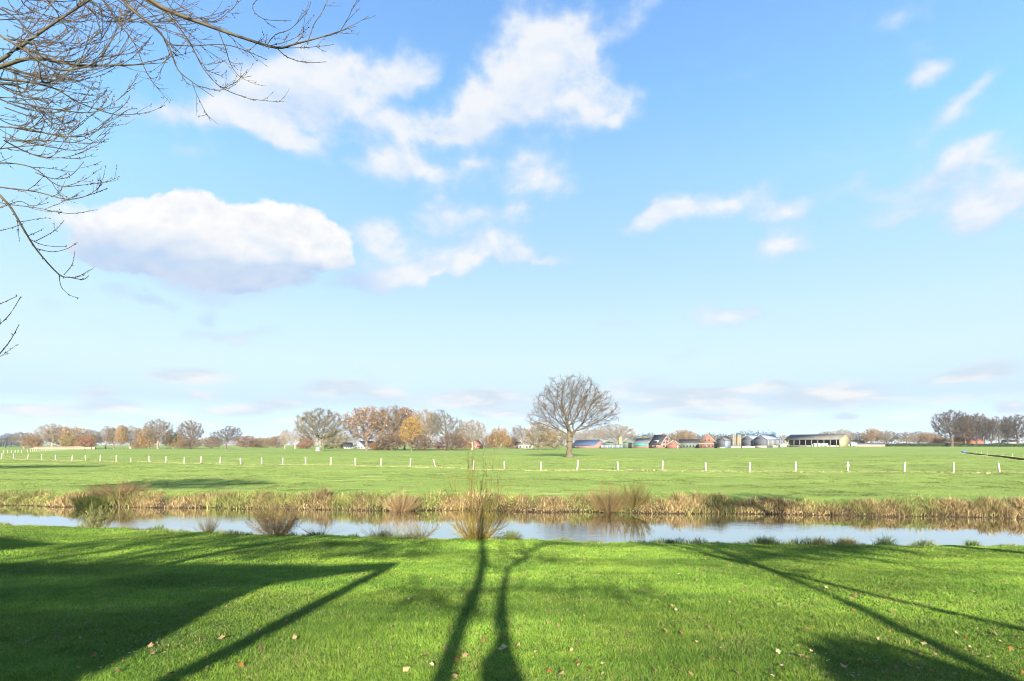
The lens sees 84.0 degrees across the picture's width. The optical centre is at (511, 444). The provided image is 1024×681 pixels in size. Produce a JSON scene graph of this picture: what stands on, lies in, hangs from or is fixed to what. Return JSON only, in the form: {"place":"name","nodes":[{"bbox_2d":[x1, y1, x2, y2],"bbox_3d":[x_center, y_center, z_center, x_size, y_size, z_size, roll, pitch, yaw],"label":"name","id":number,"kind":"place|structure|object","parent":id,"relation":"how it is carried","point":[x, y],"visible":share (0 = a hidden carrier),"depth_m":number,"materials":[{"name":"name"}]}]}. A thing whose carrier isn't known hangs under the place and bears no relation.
{"place":"outdoors","nodes":[
{"label":"outdoors","id":0,"kind":"place"},
{"bbox_2d":[353,440,376,448],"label":"house","id":1,"kind":"structure","parent":0,"point":[358,444],"depth_m":363.09,"materials":[{"name":"white paint"}]},
{"bbox_2d":[468,440,483,448],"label":"house","id":2,"kind":"structure","parent":0,"point":[478,444],"depth_m":411.98,"materials":[{"name":"red brick"}]},
{"bbox_2d":[0,445,1023,680],"bbox_3d":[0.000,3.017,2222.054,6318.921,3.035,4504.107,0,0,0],"label":"ground","id":3,"kind":"structure","parent":0,"point":[630,453],"depth_m":34.14,"materials":[{"name":"plant"}]},
{"bbox_2d":[0,433,15,447],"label":"bare tree","id":4,"kind":"object","parent":3,"relation":"on","point":[6,439],"visible":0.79,"depth_m":519.61,"materials":[{"name":"grey plant"}]},
{"bbox_2d":[8,432,36,447],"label":"bare tree","id":5,"kind":"object","parent":3,"relation":"on","point":[18,437],"visible":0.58,"depth_m":426.65,"materials":[{"name":"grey plant"}]},
{"bbox_2d":[21,433,43,448],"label":"bush","id":6,"kind":"object","parent":3,"relation":"on","point":[34,441],"visible":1,"depth_m":398.74,"materials":[{"name":"brown plant"}]},
{"bbox_2d":[33,423,70,446],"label":"bare tree","id":7,"kind":"object","parent":3,"relation":"on","point":[54,433],"visible":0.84,"depth_m":402.40,"materials":[{"name":"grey plant"}]},
{"bbox_2d":[30,446,81,448],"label":"earth bank","id":8,"kind":"structure","parent":3,"relation":"on","point":[67,447],"depth_m":372.70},
{"bbox_2d":[45,427,79,445],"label":"autumn tree","id":9,"kind":"object","parent":3,"relation":"on","point":[57,434],"visible":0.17,"depth_m":411.95,"materials":[{"name":"brown plant"}]},
{"bbox_2d":[59,434,78,446],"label":"bush","id":10,"kind":"object","parent":3,"relation":"on","point":[66,441],"visible":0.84,"depth_m":383.02,"materials":[{"name":"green plant"}]},
{"bbox_2d":[58,424,101,445],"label":"bush","id":11,"kind":"object","parent":3,"relation":"on","point":[80,431],"visible":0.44,"depth_m":392.87,"materials":[{"name":"brown plant"}]},
{"bbox_2d":[75,435,97,446],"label":"bush","id":12,"kind":"object","parent":3,"relation":"on","point":[86,441],"visible":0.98,"depth_m":378.92,"materials":[{"name":"brown plant"}]},
{"bbox_2d":[68,489,110,508],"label":"rush clump","id":13,"kind":"object","parent":3,"relation":"on","point":[84,502],"visible":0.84,"depth_m":34.09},
{"bbox_2d":[84,429,100,443],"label":"bare tree","id":14,"kind":"object","parent":3,"relation":"on","point":[94,432],"visible":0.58,"depth_m":394.18,"materials":[{"name":"brown plant"}]},
{"bbox_2d":[77,501,109,527],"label":"reed clump","id":15,"kind":"object","parent":3,"relation":"on","point":[93,524],"visible":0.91,"depth_m":22.68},
{"bbox_2d":[96,426,115,448],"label":"bare tree","id":16,"kind":"object","parent":3,"relation":"on","point":[104,440],"visible":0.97,"depth_m":398.96,"materials":[{"name":"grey plant"}]},
{"bbox_2d":[104,428,117,448],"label":"bare tree","id":17,"kind":"object","parent":3,"relation":"on","point":[110,440],"visible":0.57,"depth_m":400.48,"materials":[{"name":"brown plant"}]},
{"bbox_2d":[87,478,154,497],"bbox_3d":[-24.639,2.623,35.672,3.643,1.287,3.637,0,0,29],"label":"bramble bush","id":18,"kind":"object","parent":3,"relation":"on","point":[109,488],"visible":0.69,"depth_m":35.28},
{"bbox_2d":[114,424,127,448],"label":"autumn tree","id":19,"kind":"object","parent":3,"relation":"on","point":[121,439],"visible":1,"depth_m":396.80,"materials":[{"name":"orange plant"}]},
{"bbox_2d":[119,425,141,448],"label":"bare tree","id":20,"kind":"object","parent":3,"relation":"on","point":[131,434],"visible":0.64,"depth_m":402.93,"materials":[{"name":"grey plant"}]},
{"bbox_2d":[129,440,147,448],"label":"bush","id":21,"kind":"object","parent":3,"relation":"on","point":[133,443],"visible":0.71,"depth_m":390.56,"materials":[{"name":"brown plant"}]},
{"bbox_2d":[137,425,157,448],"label":"bush","id":22,"kind":"object","parent":3,"relation":"on","point":[146,442],"visible":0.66,"depth_m":388.51,"materials":[{"name":"brown plant"}]},
{"bbox_2d":[140,419,172,448],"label":"bare tree","id":23,"kind":"object","parent":3,"relation":"on","point":[160,428],"visible":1,"depth_m":383.64,"materials":[{"name":"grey plant"}]},
{"bbox_2d":[160,430,184,448],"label":"bush","id":24,"kind":"object","parent":3,"relation":"on","point":[176,439],"visible":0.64,"depth_m":392.90,"materials":[{"name":"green plant"}]},
{"bbox_2d":[0,0,374,356],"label":"willow tree","id":25,"kind":"object","parent":3,"relation":"on","point":[20,44],"visible":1,"depth_m":5.26,"materials":[{"name":"brown plant"}]},
{"bbox_2d":[171,437,203,448],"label":"bush","id":26,"kind":"object","parent":3,"relation":"on","point":[185,443],"visible":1,"depth_m":377.92,"materials":[{"name":"brown plant"}]},
{"bbox_2d":[175,420,203,448],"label":"bare tree","id":27,"kind":"object","parent":3,"relation":"on","point":[191,427],"visible":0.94,"depth_m":383.77,"materials":[{"name":"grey plant"}]},
{"bbox_2d":[193,513,220,532],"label":"twiggy scrub","id":28,"kind":"object","parent":3,"relation":"on","point":[208,525],"visible":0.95,"depth_m":21.92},
{"bbox_2d":[201,437,223,447],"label":"bush","id":29,"kind":"object","parent":3,"relation":"on","point":[212,443],"visible":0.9,"depth_m":438.86,"materials":[{"name":"brown plant"}]},
{"bbox_2d":[208,425,242,449],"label":"bare tree","id":30,"kind":"object","parent":3,"relation":"on","point":[226,438],"visible":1,"depth_m":329.25,"materials":[{"name":"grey plant"}]},
{"bbox_2d":[232,435,256,447],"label":"bush","id":31,"kind":"object","parent":3,"relation":"on","point":[244,442],"visible":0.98,"depth_m":459.12,"materials":[{"name":"brown plant"}]},
{"bbox_2d":[249,437,273,447],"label":"bush","id":32,"kind":"object","parent":3,"relation":"on","point":[260,442],"visible":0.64,"depth_m":467.60,"materials":[{"name":"brown plant"}]},
{"bbox_2d":[242,493,306,535],"bbox_3d":[-8.789,2.619,21.240,2.329,1.766,2.486,0,0,0],"label":"bramble bush","id":33,"kind":"object","parent":3,"relation":"on","point":[266,528],"visible":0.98,"depth_m":21.04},
{"bbox_2d":[264,435,286,447],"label":"bush","id":34,"kind":"object","parent":3,"relation":"on","point":[274,441],"visible":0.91,"depth_m":448.59,"materials":[{"name":"brown plant"}]},
{"bbox_2d":[284,428,302,448],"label":"bare tree","id":35,"kind":"object","parent":3,"relation":"on","point":[293,437],"visible":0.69,"depth_m":424.47,"materials":[{"name":"grey plant"}]},
{"bbox_2d":[298,435,314,448],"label":"bush","id":36,"kind":"object","parent":3,"relation":"on","point":[309,443],"visible":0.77,"depth_m":408.17,"materials":[{"name":"brown plant"}]},
{"bbox_2d":[296,520,342,535],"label":"twiggy scrub","id":37,"kind":"object","parent":3,"relation":"on","point":[319,531],"visible":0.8,"depth_m":21.18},
{"bbox_2d":[293,407,346,450],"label":"bare tree","id":38,"kind":"object","parent":3,"relation":"on","point":[323,423],"visible":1,"depth_m":270.36,"materials":[{"name":"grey plant"}]},
{"bbox_2d":[316,428,351,448],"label":"bush","id":39,"kind":"object","parent":3,"relation":"on","point":[338,440],"visible":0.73,"depth_m":398.66,"materials":[{"name":"green plant"}]},
{"bbox_2d":[340,405,393,449],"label":"autumn tree","id":40,"kind":"object","parent":3,"relation":"on","point":[358,416],"visible":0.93,"depth_m":296.27,"materials":[{"name":"brown plant"}]},
{"bbox_2d":[355,520,402,536],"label":"twiggy scrub","id":41,"kind":"object","parent":3,"relation":"on","point":[379,530],"visible":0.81,"depth_m":20.62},
{"bbox_2d":[373,405,405,449],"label":"bare tree","id":42,"kind":"object","parent":3,"relation":"on","point":[388,423],"visible":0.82,"depth_m":297.49,"materials":[{"name":"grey plant"}]},
{"bbox_2d":[373,430,407,449],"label":"bush","id":43,"kind":"object","parent":3,"relation":"on","point":[385,440],"visible":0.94,"depth_m":284.75,"materials":[{"name":"brown plant"}]},
{"bbox_2d":[374,487,423,511],"bbox_3d":[-6.390,3.125,32.639,2.739,1.578,3.035,0,0,-26],"label":"bramble bush","id":44,"kind":"object","parent":3,"relation":"on","point":[398,502],"visible":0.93,"depth_m":32.37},
{"bbox_2d":[387,406,419,449],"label":"autumn tree","id":45,"kind":"object","parent":3,"relation":"on","point":[408,412],"visible":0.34,"depth_m":303.02,"materials":[{"name":"brown plant"}]},
{"bbox_2d":[396,416,424,450],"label":"autumn tree","id":46,"kind":"object","parent":3,"relation":"on","point":[410,426],"visible":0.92,"depth_m":283.51,"materials":[{"name":"orange plant"}]},
{"bbox_2d":[392,513,440,538],"bbox_3d":[-3.359,2.891,20.280,1.790,1.039,2.112,0,0,0],"label":"twiggy scrub","id":47,"kind":"object","parent":3,"relation":"on","point":[424,533],"visible":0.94,"depth_m":20.16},
{"bbox_2d":[405,435,439,450],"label":"bush","id":48,"kind":"object","parent":3,"relation":"on","point":[423,442],"visible":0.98,"depth_m":282.65,"materials":[{"name":"brown plant"}]},
{"bbox_2d":[412,409,439,449],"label":"bare tree","id":49,"kind":"object","parent":3,"relation":"on","point":[426,428],"visible":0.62,"depth_m":298.17,"materials":[{"name":"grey plant"}]},
{"bbox_2d":[427,409,466,449],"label":"bare tree","id":50,"kind":"object","parent":3,"relation":"on","point":[440,428],"visible":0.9,"depth_m":288.92,"materials":[{"name":"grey plant"}]},
{"bbox_2d":[438,431,469,450],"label":"bush","id":51,"kind":"object","parent":3,"relation":"on","point":[457,441],"visible":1,"depth_m":284.76,"materials":[{"name":"brown plant"}]},
{"bbox_2d":[458,420,487,449],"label":"bare tree","id":52,"kind":"object","parent":3,"relation":"on","point":[472,432],"visible":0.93,"depth_m":338.75,"materials":[{"name":"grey plant"}]},
{"bbox_2d":[445,506,503,539],"bbox_3d":[-1.282,2.709,19.809,2.297,1.303,2.158,0,0,36],"label":"willow shrub","id":53,"kind":"object","parent":3,"relation":"on","point":[482,537],"visible":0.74,"depth_m":19.58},
{"bbox_2d":[432,435,529,539],"bbox_3d":[-1.259,1.372,19.859,3.810,3.978,2.831,0,0,36],"label":"willow shrub","id":54,"kind":"object","parent":3,"relation":"on","point":[473,510],"visible":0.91,"depth_m":19.65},
{"bbox_2d":[481,435,500,448],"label":"bush","id":55,"kind":"object","parent":3,"relation":"on","point":[486,446],"visible":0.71,"depth_m":384.06,"materials":[{"name":"brown plant"}]},
{"bbox_2d":[488,425,511,448],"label":"bush","id":56,"kind":"object","parent":3,"relation":"on","point":[499,440],"visible":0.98,"depth_m":378.27,"materials":[{"name":"orange plant"}]},
{"bbox_2d":[1,453,1000,472],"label":"wire fence","id":57,"kind":"object","parent":3,"relation":"on","point":[795,469],"visible":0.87,"depth_m":65.65,"materials":[{"name":"white wood"}]},
{"bbox_2d":[498,529,523,539],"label":"grass tuft","id":58,"kind":"object","parent":3,"relation":"on","point":[514,535],"visible":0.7,"depth_m":19.74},
{"bbox_2d":[0,521,1021,546],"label":"bank grass","id":59,"kind":"structure","parent":3,"relation":"on","point":[771,542],"depth_m":19.42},
{"bbox_2d":[0,524,1023,680],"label":"lawn grass","id":60,"kind":"structure","parent":3,"relation":"on","point":[1001,557],"depth_m":8.00,"materials":[{"name":"plant"}]},
{"bbox_2d":[9,570,1021,674],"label":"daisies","id":61,"kind":"object","parent":60,"relation":"on","point":[358,621],"visible":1,"depth_m":5.93,"materials":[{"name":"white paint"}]},
{"bbox_2d":[0,484,1023,518],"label":"reed bank","id":62,"kind":"structure","parent":3,"relation":"on","point":[213,499],"depth_m":32.67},
{"bbox_2d":[0,432,1023,446],"bbox_3d":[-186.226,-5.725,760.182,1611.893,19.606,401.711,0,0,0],"label":"distant wood","id":63,"kind":"object","parent":3,"relation":"on","point":[782,441],"visible":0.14,"depth_m":737.68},
{"bbox_2d":[504,436,519,448],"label":"bush","id":64,"kind":"object","parent":3,"relation":"on","point":[514,444],"visible":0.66,"depth_m":388.89,"materials":[{"name":"brown plant"}]},
{"bbox_2d":[510,425,536,448],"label":"bare tree","id":65,"kind":"object","parent":3,"relation":"on","point":[521,432],"visible":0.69,"depth_m":374.29,"materials":[{"name":"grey plant"}]},
{"bbox_2d":[524,423,559,449],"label":"autumn tree","id":66,"kind":"object","parent":3,"relation":"on","point":[542,437],"visible":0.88,"depth_m":328.76,"materials":[{"name":"brown plant"}]},
{"bbox_2d":[539,427,566,448],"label":"bush","id":67,"kind":"object","parent":3,"relation":"on","point":[560,434],"visible":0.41,"depth_m":358.40,"materials":[{"name":"brown plant"}]},
{"bbox_2d":[526,371,623,457],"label":"oak tree","id":68,"kind":"object","parent":3,"relation":"on","point":[567,425],"visible":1,"depth_m":129.27,"materials":[{"name":"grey plant"}]},
{"bbox_2d":[573,427,607,440],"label":"bare tree","id":69,"kind":"object","parent":3,"relation":"on","point":[590,435],"visible":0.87,"depth_m":518.24,"materials":[{"name":"brown plant"}]},
{"bbox_2d":[583,480,631,512],"bbox_3d":[5.391,2.888,31.696,2.738,1.936,2.866,0,0,0],"label":"alder bush","id":70,"kind":"object","parent":3,"relation":"on","point":[609,504],"visible":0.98,"depth_m":31.55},
{"bbox_2d":[601,444,622,447],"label":"panel fence","id":71,"kind":"object","parent":3,"relation":"on","point":[611,445],"visible":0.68,"depth_m":436.05,"materials":[{"name":"white paint"}]},
{"bbox_2d":[598,424,637,441],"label":"bare tree","id":72,"kind":"object","parent":3,"relation":"on","point":[621,431],"visible":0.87,"depth_m":536.22,"materials":[{"name":"brown plant"}]},
{"bbox_2d":[622,438,633,447],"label":"shed","id":73,"kind":"structure","parent":3,"relation":"on","point":[628,443],"depth_m":451.19,"materials":[{"name":"green paint"}]},
{"bbox_2d":[616,479,653,506],"bbox_3d":[6.868,2.699,31.954,2.266,1.660,2.250,0,0,0],"label":"alder bush","id":74,"kind":"object","parent":3,"relation":"on","point":[633,499],"visible":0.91,"depth_m":31.84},
{"bbox_2d":[648,433,670,447],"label":"farmhouse","id":75,"kind":"object","parent":3,"relation":"on","point":[660,441],"visible":0.77,"depth_m":451.33,"materials":[{"name":"red brick"}]},
{"bbox_2d":[667,440,680,447],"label":"outbuilding","id":76,"kind":"structure","parent":3,"relation":"on","point":[673,444],"depth_m":434.71,"materials":[{"name":"brown brick"}]},
{"bbox_2d":[669,429,696,441],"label":"autumn tree","id":77,"kind":"object","parent":3,"relation":"on","point":[682,434],"visible":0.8,"depth_m":557.19,"materials":[{"name":"brown plant"}]},
{"bbox_2d":[678,439,699,447],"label":"outbuilding","id":78,"kind":"structure","parent":3,"relation":"on","point":[688,443],"depth_m":450.06,"materials":[{"name":"tile"}]},
{"bbox_2d":[630,429,775,443],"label":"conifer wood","id":79,"kind":"object","parent":3,"relation":"on","point":[719,435],"visible":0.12,"depth_m":974.04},
{"bbox_2d":[698,433,716,447],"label":"farmhouse","id":80,"kind":"object","parent":3,"relation":"on","point":[708,440],"visible":0.87,"depth_m":437.69,"materials":[{"name":"red brick"}]},
{"bbox_2d":[716,436,731,447],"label":"shed","id":81,"kind":"structure","parent":3,"relation":"on","point":[724,441],"depth_m":427.04,"materials":[{"name":"white paint"}]},
{"bbox_2d":[741,435,757,447],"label":"barn","id":82,"kind":"structure","parent":3,"relation":"on","point":[747,440],"depth_m":428.50,"materials":[{"name":"metal"}]},
{"bbox_2d":[754,434,779,447],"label":"barn","id":83,"kind":"structure","parent":3,"relation":"on","point":[764,441],"depth_m":417.51,"materials":[{"name":"metal"}]},
{"bbox_2d":[785,434,851,446],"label":"cattle shed","id":84,"kind":"structure","parent":3,"relation":"on","point":[831,440],"depth_m":427.18,"materials":[{"name":"white paint"}]},
{"bbox_2d":[831,429,854,438],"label":"bare tree","id":85,"kind":"object","parent":3,"relation":"on","point":[845,431],"visible":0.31,"depth_m":527.77,"materials":[{"name":"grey plant"}]},
{"bbox_2d":[850,432,868,442],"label":"bare tree","id":86,"kind":"object","parent":3,"relation":"on","point":[856,438],"visible":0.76,"depth_m":469.79,"materials":[{"name":"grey plant"}]},
{"bbox_2d":[861,428,882,442],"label":"autumn tree","id":87,"kind":"object","parent":3,"relation":"on","point":[872,434],"visible":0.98,"depth_m":458.48,"materials":[{"name":"brown plant"}]},
{"bbox_2d":[857,443,886,445],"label":"shed","id":88,"kind":"structure","parent":3,"relation":"on","point":[871,444],"depth_m":429.02,"materials":[{"name":"concrete"}]},
{"bbox_2d":[867,531,903,544],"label":"sedge tuft","id":89,"kind":"object","parent":3,"relation":"on","point":[885,541],"visible":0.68,"depth_m":18.87,"materials":[{"name":"green plant"}]},
{"bbox_2d":[876,430,900,442],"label":"bare tree","id":90,"kind":"object","parent":3,"relation":"on","point":[887,434],"visible":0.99,"depth_m":452.94,"materials":[{"name":"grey plant"}]},
{"bbox_2d":[897,431,919,442],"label":"bare tree","id":91,"kind":"object","parent":3,"relation":"on","point":[906,438],"visible":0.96,"depth_m":499.30,"materials":[{"name":"brown plant"}]},
{"bbox_2d":[917,432,942,442],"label":"autumn tree","id":92,"kind":"object","parent":3,"relation":"on","point":[924,436],"visible":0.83,"depth_m":498.76,"materials":[{"name":"brown plant"}]},
{"bbox_2d":[930,437,950,442],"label":"bush","id":93,"kind":"object","parent":3,"relation":"on","point":[938,440],"visible":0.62,"depth_m":418.90,"materials":[{"name":"brown plant"}]},
{"bbox_2d":[930,409,974,446],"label":"bare tree","id":94,"kind":"object","parent":3,"relation":"on","point":[943,419],"visible":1,"depth_m":403.55,"materials":[{"name":"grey plant"}]},
{"bbox_2d":[886,443,1023,446],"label":"hedge","id":95,"kind":"object","parent":3,"relation":"on","point":[954,445],"visible":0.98,"depth_m":407.72,"materials":[{"name":"green plant"}]},
{"bbox_2d":[951,415,980,443],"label":"autumn tree","id":96,"kind":"object","parent":3,"relation":"on","point":[965,438],"visible":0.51,"depth_m":406.70,"materials":[{"name":"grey plant"}]},
{"bbox_2d":[961,538,983,546],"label":"sedge tuft","id":97,"kind":"object","parent":3,"relation":"on","point":[974,543],"visible":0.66,"depth_m":18.66,"materials":[{"name":"green plant"}]},
{"bbox_2d":[964,412,991,443],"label":"bare tree","id":98,"kind":"object","parent":3,"relation":"on","point":[976,431],"visible":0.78,"depth_m":402.52,"materials":[{"name":"grey plant"}]},
{"bbox_2d":[981,419,1000,442],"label":"bare tree","id":99,"kind":"object","parent":3,"relation":"on","point":[994,433],"visible":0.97,"depth_m":398.95,"materials":[{"name":"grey plant"}]},
{"bbox_2d":[967,453,1023,459],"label":"ditch","id":100,"kind":"object","parent":3,"relation":"on","point":[999,456],"visible":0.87,"depth_m":137.19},
{"bbox_2d":[987,415,1009,442],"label":"bare tree","id":101,"kind":"object","parent":3,"relation":"on","point":[1004,432],"visible":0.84,"depth_m":400.98,"materials":[{"name":"grey plant"}]},
{"bbox_2d":[1000,415,1016,442],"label":"bare tree","id":102,"kind":"object","parent":3,"relation":"on","point":[1005,429],"visible":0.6,"depth_m":403.22,"materials":[{"name":"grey plant"}]},
{"bbox_2d":[1002,414,1023,442],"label":"bare tree","id":103,"kind":"object","parent":3,"relation":"on","point":[1019,424],"visible":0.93,"depth_m":398.11,"materials":[{"name":"grey plant"}]},
{"bbox_2d":[0,506,1023,545],"bbox_3d":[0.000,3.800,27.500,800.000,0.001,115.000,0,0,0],"label":"water","id":104,"kind":"structure","parent":0,"point":[627,527],"depth_m":27.03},
{"bbox_2d":[0,454,1023,500],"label":"meadow grass","id":105,"kind":"structure","parent":0,"point":[884,483],"depth_m":55.03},
{"bbox_2d":[0,458,1023,473],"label":"dry grass","id":106,"kind":"structure","parent":0,"point":[836,471],"depth_m":65.08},
{"bbox_2d":[0,0,1023,444],"label":"sky","id":107,"kind":"structure","parent":0,"point":[782,217],"materials":[{"name":"blue"}]},
{"bbox_2d":[515,439,533,448],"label":"house","id":108,"kind":"structure","parent":0,"point":[526,446],"depth_m":419.22,"materials":[{"name":"white paint"}]},
{"bbox_2d":[572,440,603,447],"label":"barn","id":109,"kind":"structure","parent":0,"point":[586,443],"depth_m":443.44,"materials":[{"name":"blue brick"}]},
{"bbox_2d":[633,438,650,447],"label":"barn","id":110,"kind":"structure","parent":0,"point":[641,442],"depth_m":461.02,"materials":[{"name":"teal brick"}]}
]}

